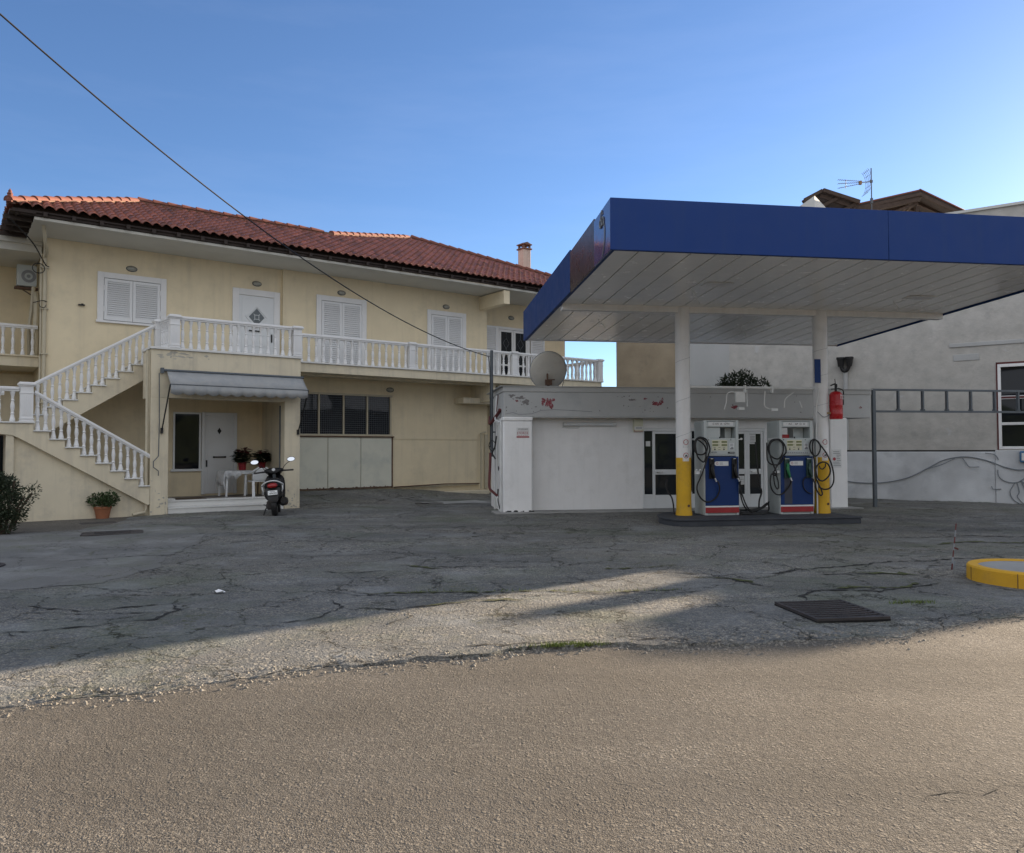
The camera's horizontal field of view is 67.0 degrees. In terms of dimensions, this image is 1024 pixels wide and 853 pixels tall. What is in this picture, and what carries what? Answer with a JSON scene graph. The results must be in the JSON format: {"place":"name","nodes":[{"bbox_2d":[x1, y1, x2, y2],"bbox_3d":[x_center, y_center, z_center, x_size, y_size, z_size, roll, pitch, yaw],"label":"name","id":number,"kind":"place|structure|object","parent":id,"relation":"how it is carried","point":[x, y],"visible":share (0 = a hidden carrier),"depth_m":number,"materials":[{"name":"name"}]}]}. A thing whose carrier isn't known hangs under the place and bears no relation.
{"place":"outdoors","nodes":[
{"label":"outdoors","id":0,"kind":"place"},
{"bbox_2d":[0,517,1023,852],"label":"road","id":1,"kind":"structure","parent":0,"point":[826,747],"depth_m":4.21,"materials":[{"name":"grey asphalt"}]},
{"bbox_2d":[0,607,1023,716],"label":"loose gravel","id":2,"kind":"structure","parent":1,"relation":"on","point":[511,653],"depth_m":6.18,"materials":[{"name":"grey gravel"}]},
{"bbox_2d":[0,488,1023,852],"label":"forecourt","id":3,"kind":"structure","parent":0,"point":[318,578],"depth_m":9.43,"materials":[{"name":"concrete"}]},
{"bbox_2d":[0,470,41,534],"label":"shrub","id":4,"kind":"object","parent":3,"relation":"on","point":[10,497],"visible":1,"depth_m":15.37,"materials":[{"name":"green plant"}]},
{"bbox_2d":[81,521,117,524],"bbox_3d":[-9.544,2.243,17.843,1.240,0.051,0.720,1,-2,-36],"label":"manhole cover","id":5,"kind":"object","parent":3,"relation":"on","point":[98,523],"visible":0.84,"depth_m":17.89,"materials":[{"name":"metal"}]},
{"bbox_2d":[85,490,120,518],"bbox_3d":[-10.073,1.909,19.019,0.837,0.742,0.547,0,-2,0],"label":"potted plant","id":6,"kind":"object","parent":3,"relation":"on","point":[103,512],"visible":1,"depth_m":18.93,"materials":[{"name":"green plant"}]},
{"bbox_2d":[80,530,142,535],"bbox_3d":[-7.945,2.129,15.395,1.100,0.051,0.760,1,-2,-26],"label":"manhole cover","id":7,"kind":"object","parent":3,"relation":"on","point":[98,533],"visible":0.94,"depth_m":15.36,"materials":[{"name":"metal"}]},
{"bbox_2d":[250,457,294,515],"bbox_3d":[-6.113,1.544,19.890,1.139,1.472,1.796,-5,-2,-14],"label":"scooter","id":8,"kind":"object","parent":3,"relation":"on","point":[274,492],"visible":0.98,"depth_m":19.24,"materials":[{"name":"black plastic"}]},
{"bbox_2d":[0,189,604,521],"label":"house","id":9,"kind":"structure","parent":3,"relation":"on","point":[157,357],"depth_m":22.86,"materials":[{"name":"beige paint"}]},
{"bbox_2d":[0,435,2,472],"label":"wing window","id":10,"kind":"structure","parent":9,"relation":"in","point":[1,436],"depth_m":22.43,"materials":[{"name":"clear glass"}]},
{"bbox_2d":[96,271,166,325],"bbox_3d":[-10.717,-3.576,21.874,1.840,1.410,0.090,1,-2,-36],"label":"window","id":11,"kind":"structure","parent":9,"relation":"in","point":[121,298],"depth_m":21.83,"materials":[{"name":"white paint"}]},
{"bbox_2d":[170,412,201,471],"bbox_3d":[-9.521,0.445,22.626,0.850,1.730,0.090,1,-2,-36],"label":"window","id":12,"kind":"structure","parent":9,"relation":"in","point":[186,425],"depth_m":22.65,"materials":[{"name":"black glass"}]},
{"bbox_2d":[174,497,206,499],"bbox_3d":[-8.777,1.941,20.861,0.900,0.015,0.600,1,-2,-36],"label":"door mat","id":13,"kind":"object","parent":9,"relation":"on","point":[190,498],"depth_m":20.75,"materials":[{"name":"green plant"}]},
{"bbox_2d":[201,412,236,493],"bbox_3d":[-8.760,0.799,23.175,1.030,2.430,0.090,1,-2,-36],"label":"front door","id":14,"kind":"structure","parent":9,"relation":"in","point":[218,430],"depth_m":23.14,"materials":[{"name":"white wood"}]},
{"bbox_2d":[218,470,255,496],"bbox_3d":[-7.882,1.625,22.150,0.840,0.722,0.769,1,-2,-36],"label":"plastic table","id":15,"kind":"object","parent":9,"relation":"on","point":[226,483],"visible":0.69,"depth_m":22.00,"materials":[{"name":"white plastic"}]},
{"bbox_2d":[215,470,240,490],"bbox_3d":[-8.069,1.532,22.002,0.481,0.567,0.848,1,-2,-36],"label":"tablecloth","id":16,"kind":"object","parent":15,"relation":"on","point":[222,474],"visible":0.99,"depth_m":21.77,"materials":[{"name":"white fabric"}]},
{"bbox_2d":[231,447,254,469],"bbox_3d":[-7.778,0.925,22.299,0.799,0.666,0.789,1,-2,-36],"label":"potted poinsettia","id":17,"kind":"object","parent":15,"relation":"on","point":[244,455],"visible":0.99,"depth_m":22.21,"materials":[{"name":"red plant"}]},
{"bbox_2d":[253,449,270,468],"bbox_3d":[-7.518,0.986,23.262,0.724,0.599,0.728,0,-2,-1],"label":"potted poinsettia","id":18,"kind":"object","parent":15,"relation":"on","point":[263,455],"visible":0.91,"depth_m":23.16,"materials":[{"name":"red plant"}]},
{"bbox_2d":[232,287,279,354],"bbox_3d":[-7.893,-3.083,23.928,1.460,2.290,0.100,1,-2,-36],"label":"front door","id":19,"kind":"structure","parent":9,"relation":"in","point":[252,308],"depth_m":23.92,"materials":[{"name":"white paint"}]},
{"bbox_2d":[244,467,268,496],"bbox_3d":[-7.214,1.560,21.986,0.625,0.842,0.606,1,-2,-42],"label":"plastic chair","id":20,"kind":"object","parent":9,"relation":"on","point":[260,477],"visible":0.73,"depth_m":21.79,"materials":[{"name":"white plastic"}]},
{"bbox_2d":[300,437,327,490],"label":"garage door","id":21,"kind":"structure","parent":9,"relation":"in","point":[313,450],"depth_m":24.78,"materials":[{"name":"metal"}]},
{"bbox_2d":[316,294,366,364],"bbox_3d":[-5.598,-3.078,25.484,1.760,2.360,0.070,1,-2,-36],"label":"balcony door","id":22,"kind":"structure","parent":9,"relation":"in","point":[335,316],"depth_m":25.45,"materials":[{"name":"white paint"}]},
{"bbox_2d":[328,437,360,489],"bbox_3d":[-5.508,1.202,25.425,1.140,1.700,0.052,1,-2,-36],"label":"garage door","id":23,"kind":"structure","parent":9,"relation":"in","point":[344,453],"depth_m":25.40,"materials":[{"name":"metal"}]},
{"bbox_2d":[300,392,392,435],"bbox_3d":[-5.792,-0.394,25.231,4.162,1.400,0.092,1,-2,-36],"label":"garage window","id":24,"kind":"structure","parent":9,"relation":"in","point":[325,414],"depth_m":25.51,"materials":[{"name":"black glass"}]},
{"bbox_2d":[361,437,391,487],"bbox_3d":[-4.579,1.220,26.107,1.125,1.700,0.052,1,-2,-36],"label":"garage door","id":25,"kind":"structure","parent":9,"relation":"in","point":[375,451],"depth_m":26.08,"materials":[{"name":"metal"}]},
{"bbox_2d":[427,309,465,371],"bbox_3d":[-2.339,-2.991,27.874,1.630,2.310,0.070,1,-2,-36],"label":"balcony door","id":26,"kind":"structure","parent":9,"relation":"in","point":[450,327],"depth_m":27.85,"materials":[{"name":"white paint"}]},
{"bbox_2d":[487,325,544,375],"bbox_3d":[0.052,-2.824,30.355,3.080,2.110,0.100,1,-2,-36],"label":"balcony door","id":27,"kind":"structure","parent":9,"relation":"in","point":[508,340],"depth_m":30.28,"materials":[{"name":"white paint"}]},
{"bbox_2d":[415,502,441,503],"bbox_3d":[-2.514,2.346,23.541,0.840,0.051,0.320,0,-2,-17],"label":"manhole cover","id":28,"kind":"object","parent":3,"relation":"on","point":[430,503],"visible":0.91,"depth_m":23.42,"materials":[{"name":"metal"}]},
{"bbox_2d":[407,587,934,649],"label":"grass","id":29,"kind":"structure","parent":3,"relation":"on","point":[570,643],"depth_m":6.54,"materials":[{"name":"green plant"}]},
{"bbox_2d":[486,386,872,514],"bbox_3d":[4.546,0.741,22.009,10.657,3.490,3.300,0,-2,-9],"label":"station kiosk","id":30,"kind":"object","parent":3,"relation":"on","point":[574,449],"visible":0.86,"depth_m":20.77,"materials":[{"name":"grey paint"}]},
{"bbox_2d":[0,13,494,450],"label":"overhead cable","id":31,"kind":"object","parent":30,"relation":"attached to","point":[48,56],"visible":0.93,"depth_m":11.76,"materials":[{"name":"black rubber"}]},
{"bbox_2d":[487,350,494,456],"bbox_3d":[-0.566,-0.631,21.179,0.220,2.910,0.100,0,-2,-9],"label":"cable pole","id":32,"kind":"object","parent":30,"relation":"attached to","point":[491,383],"visible":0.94,"depth_m":21.15,"materials":[{"name":"grey metal"}]},
{"bbox_2d":[529,351,566,385],"bbox_3d":[1.055,-1.514,21.480,0.908,1.073,0.977,-1,-2,34],"label":"satellite dish","id":33,"kind":"object","parent":30,"relation":"on","point":[548,368],"visible":0.88,"depth_m":21.28,"materials":[{"name":"metal"}]},
{"bbox_2d":[652,431,691,507],"bbox_3d":[4.369,1.174,21.084,1.120,2.090,0.110,0,-2,-9],"label":"glazed door","id":34,"kind":"structure","parent":30,"relation":"in","point":[663,442],"depth_m":21.06,"materials":[{"name":"white metal"}]},
{"bbox_2d":[715,368,770,386],"bbox_3d":[7.181,-0.819,24.267,2.117,2.091,0.864,0,-2,-9],"label":"shrub","id":35,"kind":"object","parent":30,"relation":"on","point":[741,378],"visible":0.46,"depth_m":24.20,"materials":[{"name":"green plant"}]},
{"bbox_2d":[738,431,747,506],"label":"glazed door","id":36,"kind":"structure","parent":30,"relation":"in","point":[741,434],"depth_m":21.41,"materials":[{"name":"white metal"}]},
{"bbox_2d":[747,431,763,506],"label":"glazed door","id":37,"kind":"structure","parent":30,"relation":"in","point":[753,490],"depth_m":21.45,"materials":[{"name":"white metal"}]},
{"bbox_2d":[657,510,862,526],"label":"pump island","id":38,"kind":"structure","parent":3,"relation":"on","point":[694,519],"depth_m":16.83,"materials":[{"name":"grey concrete"}]},
{"bbox_2d":[665,420,769,515],"bbox_3d":[4.790,0.942,17.814,2.373,2.150,0.887,0,-2,-9],"label":"fuel pump","id":39,"kind":"object","parent":38,"relation":"on","point":[716,464],"visible":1,"depth_m":17.48,"materials":[{"name":"white plastic"}]},
{"bbox_2d":[705,456,738,505],"bbox_3d":[4.734,1.233,17.520,0.796,1.110,0.122,0,-2,-9],"label":"panel","id":40,"kind":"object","parent":39,"relation":"in","point":[728,495],"depth_m":17.46,"materials":[{"name":"blue metal"}]},
{"bbox_2d":[523,197,1023,515],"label":"station canopy","id":41,"kind":"object","parent":38,"relation":"on","point":[682,275],"visible":1,"depth_m":15.29,"materials":[{"name":"blue painted metal"},{"name":"white paint"}]},
{"bbox_2d":[827,379,843,418],"bbox_3d":[7.515,-0.641,17.982,0.366,0.941,0.313,1,-2,-40],"label":"fire extinguisher","id":42,"kind":"object","parent":41,"relation":"attached to","point":[836,400],"visible":1,"depth_m":17.90,"materials":[{"name":"red paint"}]},
{"bbox_2d":[755,420,834,513],"bbox_3d":[6.461,0.939,17.932,1.712,2.145,0.798,0,-2,-9],"label":"fuel pump","id":43,"kind":"object","parent":38,"relation":"on","point":[790,457],"visible":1,"depth_m":17.71,"materials":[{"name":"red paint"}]},
{"bbox_2d":[780,456,812,504],"bbox_3d":[6.508,1.236,17.756,0.796,1.110,0.122,0,-2,-9],"label":"panel","id":44,"kind":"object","parent":43,"relation":"in","point":[800,496],"depth_m":17.70,"materials":[{"name":"blue metal"}]},
{"bbox_2d":[616,196,1023,503],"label":"grey building","id":45,"kind":"structure","parent":3,"relation":"on","point":[968,457],"depth_m":24.51,"materials":[{"name":"grey paint"}]},
{"bbox_2d":[802,188,860,208],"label":"tiled roof","id":46,"kind":"structure","parent":45,"relation":"on","point":[826,198],"depth_m":30.25,"materials":[{"name":"brown tile"}]},
{"bbox_2d":[838,168,872,209],"bbox_3d":[13.257,-8.170,29.852,1.324,3.620,0.540,0,-2,0],"label":"tv antenna","id":47,"kind":"object","parent":45,"relation":"attached to","point":[860,182],"visible":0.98,"depth_m":29.87,"materials":[{"name":"grey metal"}]},
{"bbox_2d":[850,189,964,212],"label":"tiled roof","id":48,"kind":"structure","parent":45,"relation":"on","point":[920,200],"depth_m":30.44,"materials":[{"name":"brown tile"}]},
{"bbox_2d":[996,361,1023,449],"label":"window","id":49,"kind":"structure","parent":45,"relation":"in","point":[1009,375],"depth_m":23.25,"materials":[{"name":"white glass"}]},
{"bbox_2d":[774,599,890,622],"bbox_3d":[3.195,1.850,7.779,0.760,0.042,0.840,0,-2,-8],"label":"drain grate","id":50,"kind":"object","parent":3,"relation":"on","point":[828,611],"visible":1,"depth_m":7.66,"materials":[{"name":"metal"}]},
{"bbox_2d":[871,389,1023,506],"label":"steel frame","id":51,"kind":"object","parent":3,"relation":"on","point":[874,444],"visible":0.98,"depth_m":21.94,"materials":[{"name":"grey metal"}]},
{"bbox_2d":[951,524,958,569],"bbox_3d":[6.006,1.634,10.494,0.181,0.624,0.053,1,-2,-34],"label":"marker stake","id":52,"kind":"object","parent":3,"relation":"on","point":[952,564],"visible":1,"depth_m":10.49,"materials":[{"name":"grey metal"}]},
{"bbox_2d":[966,558,1023,588],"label":"round kerb","id":53,"kind":"structure","parent":3,"relation":"on","point":[1005,572],"depth_m":9.46,"materials":[{"name":"yellow paint"}]},
{"bbox_2d":[0,0,1023,386],"label":"sky","id":54,"kind":"structure","parent":0,"point":[490,128],"materials":[{"name":"blue"}]}
]}

